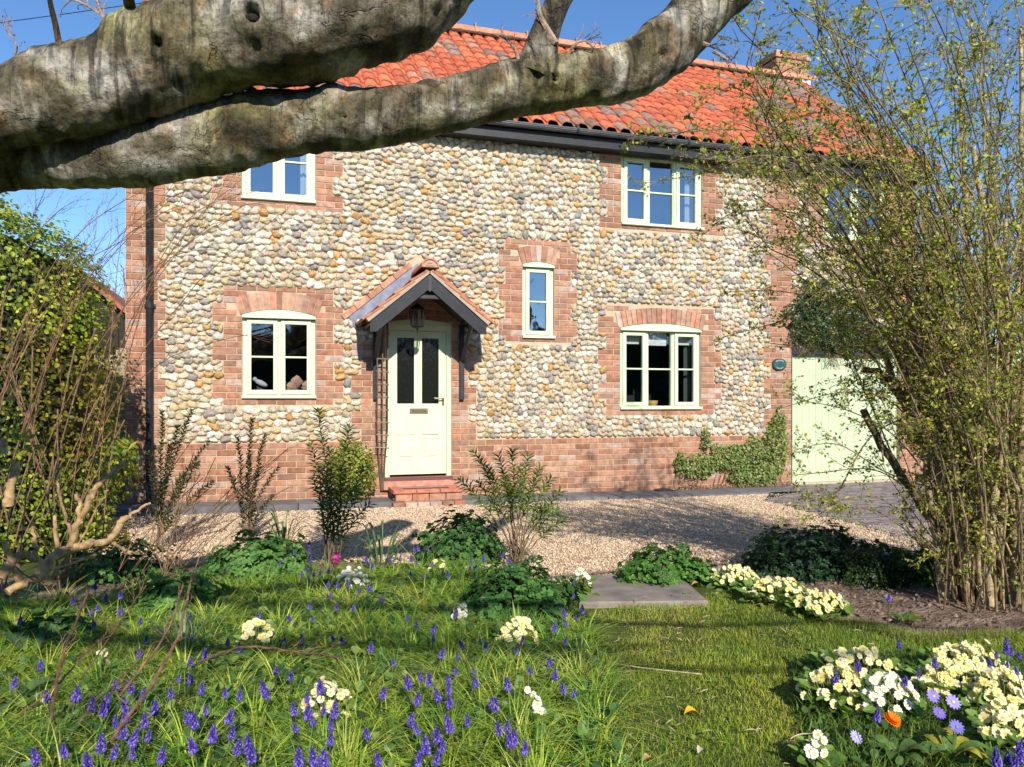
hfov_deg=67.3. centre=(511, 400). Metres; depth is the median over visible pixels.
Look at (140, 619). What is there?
grape hyacinth
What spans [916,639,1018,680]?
primrose clump
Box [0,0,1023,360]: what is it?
sky
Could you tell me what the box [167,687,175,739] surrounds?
grape hyacinth
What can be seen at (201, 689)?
grape hyacinth
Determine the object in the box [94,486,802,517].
paved path
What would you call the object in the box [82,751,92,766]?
grape hyacinth
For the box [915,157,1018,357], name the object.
bare tree
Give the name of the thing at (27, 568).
ground
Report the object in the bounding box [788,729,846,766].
primrose clump
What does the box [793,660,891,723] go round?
primrose clump
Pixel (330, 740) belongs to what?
grape hyacinth
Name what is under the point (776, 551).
geranium
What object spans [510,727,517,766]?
grape hyacinth
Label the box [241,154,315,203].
window
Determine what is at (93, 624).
grape hyacinth
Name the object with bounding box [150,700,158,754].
grape hyacinth
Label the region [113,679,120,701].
grape hyacinth
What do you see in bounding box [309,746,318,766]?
grape hyacinth
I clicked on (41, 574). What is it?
cut stump
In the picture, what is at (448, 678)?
grape hyacinth
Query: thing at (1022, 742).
grape hyacinth
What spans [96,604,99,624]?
grape hyacinth
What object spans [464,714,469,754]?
grape hyacinth
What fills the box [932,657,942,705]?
grape hyacinth
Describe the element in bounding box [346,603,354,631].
grape hyacinth
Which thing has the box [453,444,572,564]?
spurge bush
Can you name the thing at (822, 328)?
ivy
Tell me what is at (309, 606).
grape hyacinth
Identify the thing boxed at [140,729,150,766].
grape hyacinth
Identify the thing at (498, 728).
grape hyacinth
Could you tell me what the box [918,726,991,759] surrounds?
marigold foliage
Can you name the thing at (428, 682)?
grape hyacinth
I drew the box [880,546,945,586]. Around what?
geranium
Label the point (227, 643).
grape hyacinth
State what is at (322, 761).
grape hyacinth
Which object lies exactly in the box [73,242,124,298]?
bare tree
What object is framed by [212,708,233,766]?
grape hyacinth
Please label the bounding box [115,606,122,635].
grape hyacinth
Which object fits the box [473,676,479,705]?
grape hyacinth
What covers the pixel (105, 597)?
grape hyacinth
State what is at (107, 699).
grape hyacinth
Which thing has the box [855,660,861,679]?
grape hyacinth
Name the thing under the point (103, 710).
grape hyacinth
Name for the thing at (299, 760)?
grape hyacinth
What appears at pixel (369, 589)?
grape hyacinth
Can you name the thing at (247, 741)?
grape hyacinth
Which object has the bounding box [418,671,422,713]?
grape hyacinth
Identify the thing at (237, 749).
grape hyacinth
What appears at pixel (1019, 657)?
grape hyacinth
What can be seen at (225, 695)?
grape hyacinth
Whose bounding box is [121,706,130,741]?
grape hyacinth
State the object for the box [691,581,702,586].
fallen leaf
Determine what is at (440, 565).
primrose tuft
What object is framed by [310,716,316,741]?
grape hyacinth
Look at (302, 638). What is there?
grape hyacinth
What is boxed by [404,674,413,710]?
grape hyacinth
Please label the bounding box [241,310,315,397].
window
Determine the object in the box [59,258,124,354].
barn
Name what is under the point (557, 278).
cottage
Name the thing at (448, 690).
grape hyacinth
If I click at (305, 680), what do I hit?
ground cover
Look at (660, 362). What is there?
window
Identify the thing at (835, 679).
grape hyacinth
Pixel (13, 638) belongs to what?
broadleaf plant
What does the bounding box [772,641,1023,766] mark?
border grass
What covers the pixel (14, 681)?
grape hyacinth
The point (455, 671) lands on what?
grape hyacinth
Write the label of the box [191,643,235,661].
broadleaf plant
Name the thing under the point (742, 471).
euonymus
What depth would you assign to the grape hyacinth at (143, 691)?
2.85 m
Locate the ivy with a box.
[785,278,887,367]
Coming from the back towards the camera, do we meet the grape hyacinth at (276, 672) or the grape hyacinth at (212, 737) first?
the grape hyacinth at (276, 672)
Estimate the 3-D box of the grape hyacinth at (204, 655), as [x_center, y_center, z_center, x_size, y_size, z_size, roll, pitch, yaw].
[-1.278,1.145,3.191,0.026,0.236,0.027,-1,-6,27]
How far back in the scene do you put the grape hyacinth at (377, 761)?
2.28 m
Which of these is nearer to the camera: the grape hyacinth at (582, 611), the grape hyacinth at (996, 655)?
the grape hyacinth at (996, 655)
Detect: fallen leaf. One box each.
[643,753,652,760]
[684,706,700,714]
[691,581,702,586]
[697,745,706,752]
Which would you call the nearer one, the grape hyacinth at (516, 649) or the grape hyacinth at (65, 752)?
the grape hyacinth at (65, 752)
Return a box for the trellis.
[375,322,388,490]
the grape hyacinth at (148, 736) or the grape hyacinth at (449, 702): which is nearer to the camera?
the grape hyacinth at (148, 736)
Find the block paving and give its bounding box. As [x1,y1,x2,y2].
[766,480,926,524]
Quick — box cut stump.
[0,428,150,595]
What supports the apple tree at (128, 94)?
on the ground at (27, 568)
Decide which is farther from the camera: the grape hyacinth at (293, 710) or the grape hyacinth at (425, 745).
the grape hyacinth at (293, 710)
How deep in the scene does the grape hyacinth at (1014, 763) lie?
2.25 m
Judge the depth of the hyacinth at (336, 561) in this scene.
4.97 m
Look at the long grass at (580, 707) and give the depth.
3.19 m
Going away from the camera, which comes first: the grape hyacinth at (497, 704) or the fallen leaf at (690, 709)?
the grape hyacinth at (497, 704)
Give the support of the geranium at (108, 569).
on the bed soil
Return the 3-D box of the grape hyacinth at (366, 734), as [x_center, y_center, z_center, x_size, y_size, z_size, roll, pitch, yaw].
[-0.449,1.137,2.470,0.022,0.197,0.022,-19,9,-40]
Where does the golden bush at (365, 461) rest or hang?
on the ground at (27, 568)
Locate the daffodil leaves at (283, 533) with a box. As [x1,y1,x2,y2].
[253,504,315,547]
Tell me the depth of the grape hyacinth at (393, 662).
3.29 m
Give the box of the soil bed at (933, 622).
[747,560,1023,639]
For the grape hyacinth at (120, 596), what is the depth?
4.20 m
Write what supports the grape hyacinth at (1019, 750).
on the garden ground at (703, 590)
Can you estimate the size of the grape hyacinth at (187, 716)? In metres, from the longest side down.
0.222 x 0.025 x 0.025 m
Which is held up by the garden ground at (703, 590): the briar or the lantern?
the briar
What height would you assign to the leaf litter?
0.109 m
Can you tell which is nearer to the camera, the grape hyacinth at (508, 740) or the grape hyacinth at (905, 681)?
the grape hyacinth at (508, 740)
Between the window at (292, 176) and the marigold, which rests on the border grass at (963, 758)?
the marigold
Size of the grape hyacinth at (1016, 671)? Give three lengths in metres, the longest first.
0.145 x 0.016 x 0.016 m
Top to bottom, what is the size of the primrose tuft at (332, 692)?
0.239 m
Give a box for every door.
[390,331,445,474]
[792,354,895,482]
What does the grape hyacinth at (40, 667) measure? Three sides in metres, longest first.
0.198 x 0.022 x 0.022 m
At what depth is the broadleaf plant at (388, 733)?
2.70 m
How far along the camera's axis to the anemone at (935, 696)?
2.84 m
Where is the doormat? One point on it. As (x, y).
(424, 488)
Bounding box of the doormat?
[402,487,446,488]
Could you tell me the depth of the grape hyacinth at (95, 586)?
4.34 m
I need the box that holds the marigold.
[864,711,930,765]
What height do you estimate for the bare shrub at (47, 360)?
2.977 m
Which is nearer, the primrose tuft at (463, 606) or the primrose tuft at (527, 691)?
the primrose tuft at (527, 691)
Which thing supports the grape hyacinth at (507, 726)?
on the garden ground at (703, 590)
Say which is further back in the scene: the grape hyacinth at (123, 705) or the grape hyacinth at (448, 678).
the grape hyacinth at (448, 678)
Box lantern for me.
[409,299,425,332]
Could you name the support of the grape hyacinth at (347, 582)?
on the garden ground at (703, 590)
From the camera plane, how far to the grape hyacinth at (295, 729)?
2.51 m
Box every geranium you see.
[0,608,95,661]
[51,528,179,585]
[122,565,238,625]
[197,529,315,586]
[347,587,406,617]
[409,504,509,567]
[457,555,586,636]
[614,541,717,587]
[735,518,903,584]
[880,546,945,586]
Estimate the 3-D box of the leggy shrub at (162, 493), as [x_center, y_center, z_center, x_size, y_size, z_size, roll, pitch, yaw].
[-2.788,0.649,6.450,0.512,1.205,0.371,0,0,14]
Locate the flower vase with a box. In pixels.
[285,375,306,389]
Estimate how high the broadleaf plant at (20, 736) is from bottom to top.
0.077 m
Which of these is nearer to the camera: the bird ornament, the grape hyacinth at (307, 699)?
the grape hyacinth at (307, 699)
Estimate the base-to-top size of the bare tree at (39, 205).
8.576 m
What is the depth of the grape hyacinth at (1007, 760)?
2.29 m
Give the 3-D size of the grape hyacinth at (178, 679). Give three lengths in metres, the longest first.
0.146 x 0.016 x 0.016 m
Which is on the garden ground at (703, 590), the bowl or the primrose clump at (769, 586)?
the primrose clump at (769, 586)
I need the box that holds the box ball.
[838,541,910,590]
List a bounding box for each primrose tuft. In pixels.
[87,648,123,682]
[233,618,279,658]
[288,675,365,743]
[330,566,379,595]
[425,559,453,587]
[442,602,476,632]
[491,616,546,659]
[511,675,546,713]
[526,695,558,742]
[569,567,599,595]
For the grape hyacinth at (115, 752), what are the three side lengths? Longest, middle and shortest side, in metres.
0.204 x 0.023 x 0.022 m
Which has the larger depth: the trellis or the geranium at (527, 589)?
the trellis
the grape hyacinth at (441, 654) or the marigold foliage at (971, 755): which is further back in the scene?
the grape hyacinth at (441, 654)
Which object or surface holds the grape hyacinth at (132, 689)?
on the garden ground at (703, 590)
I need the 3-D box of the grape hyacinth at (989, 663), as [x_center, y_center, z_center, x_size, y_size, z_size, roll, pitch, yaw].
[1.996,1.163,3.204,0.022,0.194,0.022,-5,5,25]
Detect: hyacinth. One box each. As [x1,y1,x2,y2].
[4,676,17,714]
[17,615,22,631]
[30,747,40,766]
[37,659,43,706]
[43,689,50,715]
[60,743,68,766]
[66,684,80,736]
[70,596,75,614]
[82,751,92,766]
[87,696,95,733]
[91,619,97,646]
[93,582,96,608]
[95,733,105,766]
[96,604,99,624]
[98,701,107,732]
[100,692,110,722]
[103,593,107,605]
[109,743,117,766]
[112,714,118,742]
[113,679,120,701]
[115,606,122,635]
[118,591,122,605]
[118,724,127,765]
[121,696,128,729]
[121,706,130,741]
[123,727,139,766]
[126,680,145,731]
[129,746,135,766]
[136,648,140,684]
[137,617,141,639]
[138,687,146,723]
[140,713,148,763]
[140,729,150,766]
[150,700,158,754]
[156,746,165,766]
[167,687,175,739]
[176,675,188,702]
[184,709,190,733]
[187,672,192,710]
[188,656,193,693]
[188,736,198,766]
[189,710,199,744]
[197,681,204,716]
[201,648,207,676]
[203,704,208,733]
[207,724,217,766]
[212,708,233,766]
[222,688,227,728]
[225,637,229,668]
[225,724,235,760]
[232,738,241,765]
[237,642,241,664]
[237,689,242,733]
[243,734,251,765]
[246,743,256,766]
[259,680,268,711]
[264,688,269,725]
[273,665,278,706]
[288,669,293,703]
[290,701,299,742]
[292,722,306,762]
[294,747,303,766]
[299,634,303,662]
[304,692,309,702]
[304,703,312,750]
[307,601,310,625]
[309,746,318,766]
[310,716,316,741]
[317,678,324,723]
[319,747,329,766]
[321,704,326,716]
[327,731,333,759]
[328,719,333,756]
[329,700,338,733]
[330,552,340,578]
[331,634,339,660]
[339,637,343,653]
[346,579,350,599]
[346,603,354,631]
[363,727,374,763]
[367,584,371,594]
[367,641,373,666]
[374,751,381,766]
[376,686,385,730]
[391,658,396,670]
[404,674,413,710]
[407,691,420,756]
[407,712,414,746]
[413,723,429,765]
[414,750,421,766]
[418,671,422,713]
[421,734,430,766]
[425,672,431,712]
[431,624,435,652]
[432,647,444,684]
[432,726,443,766]
[432,749,439,766]
[434,687,448,731]
[439,738,445,766]
[444,713,459,766]
[445,674,450,713]
[446,682,451,694]
[446,694,453,718]
[452,666,457,698]
[459,640,466,657]
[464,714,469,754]
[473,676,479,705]
[483,641,488,663]
[488,696,494,721]
[492,697,498,722]
[495,721,503,766]
[502,720,509,764]
[504,676,512,714]
[505,730,513,766]
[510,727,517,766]
[514,645,518,672]
[520,635,524,648]
[521,739,528,766]
[528,666,532,690]
[547,656,551,685]
[552,622,556,644]
[552,668,557,706]
[559,637,566,656]
[560,682,567,705]
[562,608,570,638]
[568,688,575,716]
[580,605,584,626]
[832,672,839,710]
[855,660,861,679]
[871,707,880,766]
[886,594,890,627]
[896,639,905,669]
[899,676,907,704]
[916,669,919,690]
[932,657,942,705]
[987,658,992,667]
[991,747,1002,766]
[994,650,998,666]
[1003,636,1009,660]
[1003,642,1009,661]
[1003,750,1011,766]
[1009,647,1013,671]
[1010,755,1018,766]
[1014,666,1023,694]
[1014,741,1023,766]
[1017,651,1023,679]
[1019,737,1023,766]
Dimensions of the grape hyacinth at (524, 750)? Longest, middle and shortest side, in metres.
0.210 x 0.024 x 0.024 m
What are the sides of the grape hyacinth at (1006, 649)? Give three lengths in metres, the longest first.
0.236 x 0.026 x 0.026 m
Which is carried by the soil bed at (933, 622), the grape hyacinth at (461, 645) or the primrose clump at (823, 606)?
the primrose clump at (823, 606)
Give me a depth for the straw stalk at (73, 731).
2.67 m
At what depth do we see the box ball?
5.17 m
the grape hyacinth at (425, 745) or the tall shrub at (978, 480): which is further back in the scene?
the tall shrub at (978, 480)
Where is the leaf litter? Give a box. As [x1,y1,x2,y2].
[670,480,793,489]
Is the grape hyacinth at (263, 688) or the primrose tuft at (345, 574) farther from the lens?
the primrose tuft at (345, 574)
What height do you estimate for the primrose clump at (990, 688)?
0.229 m
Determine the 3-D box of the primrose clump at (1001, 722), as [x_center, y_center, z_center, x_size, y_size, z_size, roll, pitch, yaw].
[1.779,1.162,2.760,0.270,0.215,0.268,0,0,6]
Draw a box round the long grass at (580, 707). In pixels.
[0,545,720,766]
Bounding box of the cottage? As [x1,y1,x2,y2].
[125,0,939,507]
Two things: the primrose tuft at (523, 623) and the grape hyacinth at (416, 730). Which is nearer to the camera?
the grape hyacinth at (416, 730)
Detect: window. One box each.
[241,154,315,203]
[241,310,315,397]
[522,262,555,338]
[620,324,702,409]
[621,156,704,229]
[823,177,883,240]
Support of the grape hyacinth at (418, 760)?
on the garden ground at (703, 590)
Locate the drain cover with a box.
[653,488,676,491]
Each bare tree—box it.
[17,189,124,293]
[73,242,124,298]
[911,119,1020,356]
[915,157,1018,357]
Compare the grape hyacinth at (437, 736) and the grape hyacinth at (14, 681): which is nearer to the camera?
the grape hyacinth at (437, 736)
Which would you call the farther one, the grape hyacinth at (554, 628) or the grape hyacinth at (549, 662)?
the grape hyacinth at (554, 628)
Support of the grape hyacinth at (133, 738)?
on the garden ground at (703, 590)
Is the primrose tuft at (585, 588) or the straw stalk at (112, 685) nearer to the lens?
the straw stalk at (112, 685)
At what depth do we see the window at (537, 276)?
10.25 m
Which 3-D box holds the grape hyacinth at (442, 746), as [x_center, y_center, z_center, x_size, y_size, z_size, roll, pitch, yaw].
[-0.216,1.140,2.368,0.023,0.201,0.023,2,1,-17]
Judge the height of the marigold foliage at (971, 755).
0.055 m
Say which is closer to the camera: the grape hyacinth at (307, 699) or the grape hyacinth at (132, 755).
the grape hyacinth at (132, 755)
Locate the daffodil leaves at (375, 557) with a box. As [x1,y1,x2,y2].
[350,516,413,569]
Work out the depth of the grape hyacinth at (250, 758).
2.30 m
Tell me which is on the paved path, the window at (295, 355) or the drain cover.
the drain cover
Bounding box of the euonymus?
[672,406,789,488]
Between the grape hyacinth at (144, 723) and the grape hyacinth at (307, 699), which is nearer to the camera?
the grape hyacinth at (144, 723)
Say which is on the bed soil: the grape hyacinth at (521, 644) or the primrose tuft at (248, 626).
the primrose tuft at (248, 626)
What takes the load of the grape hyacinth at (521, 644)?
on the garden ground at (703, 590)
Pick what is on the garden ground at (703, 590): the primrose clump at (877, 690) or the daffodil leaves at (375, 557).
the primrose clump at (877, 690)
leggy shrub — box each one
[146,408,214,548]
[223,417,280,541]
[304,407,376,567]
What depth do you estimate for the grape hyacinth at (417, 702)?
2.70 m
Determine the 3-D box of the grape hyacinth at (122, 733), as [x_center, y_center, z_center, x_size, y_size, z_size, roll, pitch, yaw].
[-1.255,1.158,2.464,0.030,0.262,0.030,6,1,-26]
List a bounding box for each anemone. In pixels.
[850,730,861,759]
[926,689,940,730]
[933,706,945,734]
[946,694,960,726]
[950,719,964,744]
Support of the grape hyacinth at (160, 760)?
on the garden ground at (703, 590)
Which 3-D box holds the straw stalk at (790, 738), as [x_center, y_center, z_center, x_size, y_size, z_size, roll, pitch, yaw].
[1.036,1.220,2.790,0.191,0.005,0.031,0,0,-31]
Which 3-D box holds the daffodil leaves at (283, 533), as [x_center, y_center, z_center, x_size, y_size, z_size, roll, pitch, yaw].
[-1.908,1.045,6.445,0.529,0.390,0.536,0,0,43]
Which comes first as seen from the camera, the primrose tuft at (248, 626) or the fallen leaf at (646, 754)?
the fallen leaf at (646, 754)
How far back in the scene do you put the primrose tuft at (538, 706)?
2.79 m
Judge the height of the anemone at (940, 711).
0.158 m
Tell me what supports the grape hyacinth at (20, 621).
on the bed soil
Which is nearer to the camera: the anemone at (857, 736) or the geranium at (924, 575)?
the anemone at (857, 736)
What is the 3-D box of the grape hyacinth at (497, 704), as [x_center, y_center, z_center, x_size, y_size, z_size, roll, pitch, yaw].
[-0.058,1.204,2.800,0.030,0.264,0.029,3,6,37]
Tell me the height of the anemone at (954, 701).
0.183 m
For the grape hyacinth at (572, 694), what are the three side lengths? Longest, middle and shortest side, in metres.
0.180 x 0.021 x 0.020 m
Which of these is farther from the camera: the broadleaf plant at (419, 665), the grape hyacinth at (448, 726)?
the broadleaf plant at (419, 665)
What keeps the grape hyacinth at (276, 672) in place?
on the garden ground at (703, 590)
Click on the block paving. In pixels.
(890, 489)
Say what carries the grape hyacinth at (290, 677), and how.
on the garden ground at (703, 590)
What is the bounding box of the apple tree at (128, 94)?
[0,0,752,193]
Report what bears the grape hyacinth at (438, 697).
on the garden ground at (703, 590)
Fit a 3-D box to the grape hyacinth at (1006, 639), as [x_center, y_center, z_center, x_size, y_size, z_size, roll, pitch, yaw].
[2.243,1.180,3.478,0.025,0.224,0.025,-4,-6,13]
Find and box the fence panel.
[94,348,124,503]
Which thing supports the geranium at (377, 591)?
on the bed soil
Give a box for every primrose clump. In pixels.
[702,562,759,592]
[735,575,819,608]
[785,588,853,622]
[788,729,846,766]
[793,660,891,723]
[803,645,909,682]
[853,671,926,729]
[903,654,981,711]
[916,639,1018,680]
[958,665,1023,711]
[963,694,1023,753]
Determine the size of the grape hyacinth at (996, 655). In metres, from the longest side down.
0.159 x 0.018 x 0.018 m
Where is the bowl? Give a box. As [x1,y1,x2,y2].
[648,400,657,405]
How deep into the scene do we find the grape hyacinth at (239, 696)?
2.73 m
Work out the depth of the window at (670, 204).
11.03 m
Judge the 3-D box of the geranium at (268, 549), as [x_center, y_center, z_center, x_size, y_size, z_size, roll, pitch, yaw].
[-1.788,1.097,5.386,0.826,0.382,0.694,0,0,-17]
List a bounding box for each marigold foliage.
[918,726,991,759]
[966,740,1023,766]
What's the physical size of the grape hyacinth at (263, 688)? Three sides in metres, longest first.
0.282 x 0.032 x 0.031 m
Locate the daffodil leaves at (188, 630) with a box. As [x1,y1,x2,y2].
[138,609,222,656]
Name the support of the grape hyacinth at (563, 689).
on the garden ground at (703, 590)
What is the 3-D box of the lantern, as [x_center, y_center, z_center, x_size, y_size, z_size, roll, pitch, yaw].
[-1.144,-1.100,9.291,0.194,0.570,0.194,0,0,-39]
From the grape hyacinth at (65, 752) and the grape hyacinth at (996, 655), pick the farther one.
the grape hyacinth at (996, 655)
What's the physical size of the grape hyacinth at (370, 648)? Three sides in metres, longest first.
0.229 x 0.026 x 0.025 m
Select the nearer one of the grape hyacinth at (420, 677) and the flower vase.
the grape hyacinth at (420, 677)
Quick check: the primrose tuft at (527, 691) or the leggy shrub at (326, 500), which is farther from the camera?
the leggy shrub at (326, 500)
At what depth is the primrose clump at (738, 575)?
5.11 m
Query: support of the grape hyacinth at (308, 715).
on the garden ground at (703, 590)
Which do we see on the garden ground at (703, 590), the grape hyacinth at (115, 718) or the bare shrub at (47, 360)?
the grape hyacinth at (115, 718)
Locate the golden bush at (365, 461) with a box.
[326,439,378,500]
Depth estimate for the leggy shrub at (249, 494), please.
6.78 m
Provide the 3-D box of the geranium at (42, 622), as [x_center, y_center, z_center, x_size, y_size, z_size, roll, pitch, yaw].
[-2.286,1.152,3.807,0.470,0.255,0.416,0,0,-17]
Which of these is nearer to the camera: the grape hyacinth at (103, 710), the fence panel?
the grape hyacinth at (103, 710)
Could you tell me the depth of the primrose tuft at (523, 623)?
3.75 m
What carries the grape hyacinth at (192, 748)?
on the garden ground at (703, 590)
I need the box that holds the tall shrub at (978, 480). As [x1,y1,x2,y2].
[618,0,1023,613]
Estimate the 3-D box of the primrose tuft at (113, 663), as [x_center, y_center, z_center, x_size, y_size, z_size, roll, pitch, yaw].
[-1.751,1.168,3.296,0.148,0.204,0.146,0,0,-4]
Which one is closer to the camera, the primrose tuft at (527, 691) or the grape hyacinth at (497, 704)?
the grape hyacinth at (497, 704)
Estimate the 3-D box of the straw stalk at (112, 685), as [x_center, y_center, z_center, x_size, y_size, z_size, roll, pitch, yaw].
[-1.668,1.160,3.450,0.029,0.005,1.187,0,0,-5]
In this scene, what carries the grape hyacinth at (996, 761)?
on the garden ground at (703, 590)
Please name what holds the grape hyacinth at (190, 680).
on the garden ground at (703, 590)
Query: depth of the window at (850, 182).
12.48 m
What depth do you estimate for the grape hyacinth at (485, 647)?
3.50 m
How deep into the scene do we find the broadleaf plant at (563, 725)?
2.89 m
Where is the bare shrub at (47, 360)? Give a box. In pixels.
[0,171,309,599]
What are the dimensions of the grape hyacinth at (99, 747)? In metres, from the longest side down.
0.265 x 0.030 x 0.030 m
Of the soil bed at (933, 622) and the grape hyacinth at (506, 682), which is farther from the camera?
the soil bed at (933, 622)
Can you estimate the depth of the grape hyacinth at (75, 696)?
2.76 m
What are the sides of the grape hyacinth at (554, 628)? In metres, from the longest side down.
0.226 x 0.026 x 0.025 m
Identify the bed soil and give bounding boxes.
[0,560,441,715]
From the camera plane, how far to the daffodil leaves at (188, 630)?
3.68 m
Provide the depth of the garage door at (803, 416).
11.58 m
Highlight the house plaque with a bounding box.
[772,358,786,369]
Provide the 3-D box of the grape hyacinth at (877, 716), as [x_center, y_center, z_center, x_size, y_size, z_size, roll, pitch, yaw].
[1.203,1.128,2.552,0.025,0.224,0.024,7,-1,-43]
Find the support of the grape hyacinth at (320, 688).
on the garden ground at (703, 590)
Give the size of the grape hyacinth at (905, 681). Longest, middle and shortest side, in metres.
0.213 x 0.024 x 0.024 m
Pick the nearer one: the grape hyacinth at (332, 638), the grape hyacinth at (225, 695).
the grape hyacinth at (225, 695)
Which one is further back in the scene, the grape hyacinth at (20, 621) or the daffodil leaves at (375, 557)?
the daffodil leaves at (375, 557)
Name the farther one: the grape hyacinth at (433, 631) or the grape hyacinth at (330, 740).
the grape hyacinth at (433, 631)
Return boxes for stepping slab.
[579,575,707,609]
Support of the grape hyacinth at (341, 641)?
on the garden ground at (703, 590)
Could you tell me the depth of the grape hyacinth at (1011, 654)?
3.38 m
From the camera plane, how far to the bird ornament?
9.25 m
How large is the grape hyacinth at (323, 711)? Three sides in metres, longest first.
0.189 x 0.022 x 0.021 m
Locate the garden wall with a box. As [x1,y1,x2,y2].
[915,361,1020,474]
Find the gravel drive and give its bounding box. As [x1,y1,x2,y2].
[73,495,932,584]
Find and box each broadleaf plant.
[0,627,71,664]
[0,676,62,715]
[0,718,93,760]
[86,691,179,724]
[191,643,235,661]
[341,726,410,762]
[393,661,435,678]
[546,710,577,729]
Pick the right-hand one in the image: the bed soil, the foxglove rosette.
the foxglove rosette
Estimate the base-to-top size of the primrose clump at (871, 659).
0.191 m
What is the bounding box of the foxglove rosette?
[889,612,924,623]
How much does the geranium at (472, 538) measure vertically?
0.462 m
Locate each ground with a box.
[0,475,923,744]
[21,568,1023,766]
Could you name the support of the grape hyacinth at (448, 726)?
on the garden ground at (703, 590)
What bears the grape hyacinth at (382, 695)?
on the garden ground at (703, 590)
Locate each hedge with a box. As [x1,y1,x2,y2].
[0,192,142,564]
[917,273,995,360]
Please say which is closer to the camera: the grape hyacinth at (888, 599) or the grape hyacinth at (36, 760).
the grape hyacinth at (36, 760)
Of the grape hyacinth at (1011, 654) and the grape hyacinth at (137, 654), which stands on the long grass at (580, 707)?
the grape hyacinth at (137, 654)
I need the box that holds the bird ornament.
[252,377,267,389]
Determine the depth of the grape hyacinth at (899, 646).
3.51 m
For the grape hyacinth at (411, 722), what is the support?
on the garden ground at (703, 590)
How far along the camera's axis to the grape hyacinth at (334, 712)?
2.68 m
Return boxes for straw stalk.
[54,688,106,757]
[73,625,178,713]
[604,661,701,674]
[782,732,812,744]
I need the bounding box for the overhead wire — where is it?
[0,3,139,22]
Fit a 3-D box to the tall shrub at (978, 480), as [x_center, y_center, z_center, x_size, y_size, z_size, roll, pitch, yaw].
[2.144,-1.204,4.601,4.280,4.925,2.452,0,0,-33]
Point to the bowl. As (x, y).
(652, 402)
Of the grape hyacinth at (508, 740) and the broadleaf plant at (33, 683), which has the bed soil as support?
the broadleaf plant at (33, 683)
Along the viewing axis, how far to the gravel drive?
7.22 m
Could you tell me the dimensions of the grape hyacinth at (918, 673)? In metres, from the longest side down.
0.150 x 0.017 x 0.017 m
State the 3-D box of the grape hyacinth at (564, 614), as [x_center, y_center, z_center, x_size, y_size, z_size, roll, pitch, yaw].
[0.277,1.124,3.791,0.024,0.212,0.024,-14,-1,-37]
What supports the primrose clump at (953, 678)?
on the garden ground at (703, 590)
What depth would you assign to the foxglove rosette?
4.35 m
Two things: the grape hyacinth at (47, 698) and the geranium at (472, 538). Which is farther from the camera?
the geranium at (472, 538)
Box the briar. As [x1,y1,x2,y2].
[0,554,343,746]
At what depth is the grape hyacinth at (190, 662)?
3.24 m
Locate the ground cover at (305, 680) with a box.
[0,558,631,766]
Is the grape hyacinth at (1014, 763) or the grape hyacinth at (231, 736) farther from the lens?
the grape hyacinth at (231, 736)
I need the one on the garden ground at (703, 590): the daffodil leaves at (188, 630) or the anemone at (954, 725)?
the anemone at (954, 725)
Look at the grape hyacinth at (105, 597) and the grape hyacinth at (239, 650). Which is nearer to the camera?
the grape hyacinth at (239, 650)
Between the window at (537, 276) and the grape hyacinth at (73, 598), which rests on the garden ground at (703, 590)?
the grape hyacinth at (73, 598)
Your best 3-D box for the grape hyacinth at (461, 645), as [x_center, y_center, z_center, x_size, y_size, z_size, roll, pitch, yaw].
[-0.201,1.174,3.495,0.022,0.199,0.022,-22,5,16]
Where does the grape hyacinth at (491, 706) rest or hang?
on the garden ground at (703, 590)
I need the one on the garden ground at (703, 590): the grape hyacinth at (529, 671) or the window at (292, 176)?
the grape hyacinth at (529, 671)
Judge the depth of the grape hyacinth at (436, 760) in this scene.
2.29 m
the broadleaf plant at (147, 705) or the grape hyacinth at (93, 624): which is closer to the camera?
the broadleaf plant at (147, 705)
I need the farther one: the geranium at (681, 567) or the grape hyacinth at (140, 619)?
the geranium at (681, 567)
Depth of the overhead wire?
21.17 m
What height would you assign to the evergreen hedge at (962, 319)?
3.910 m

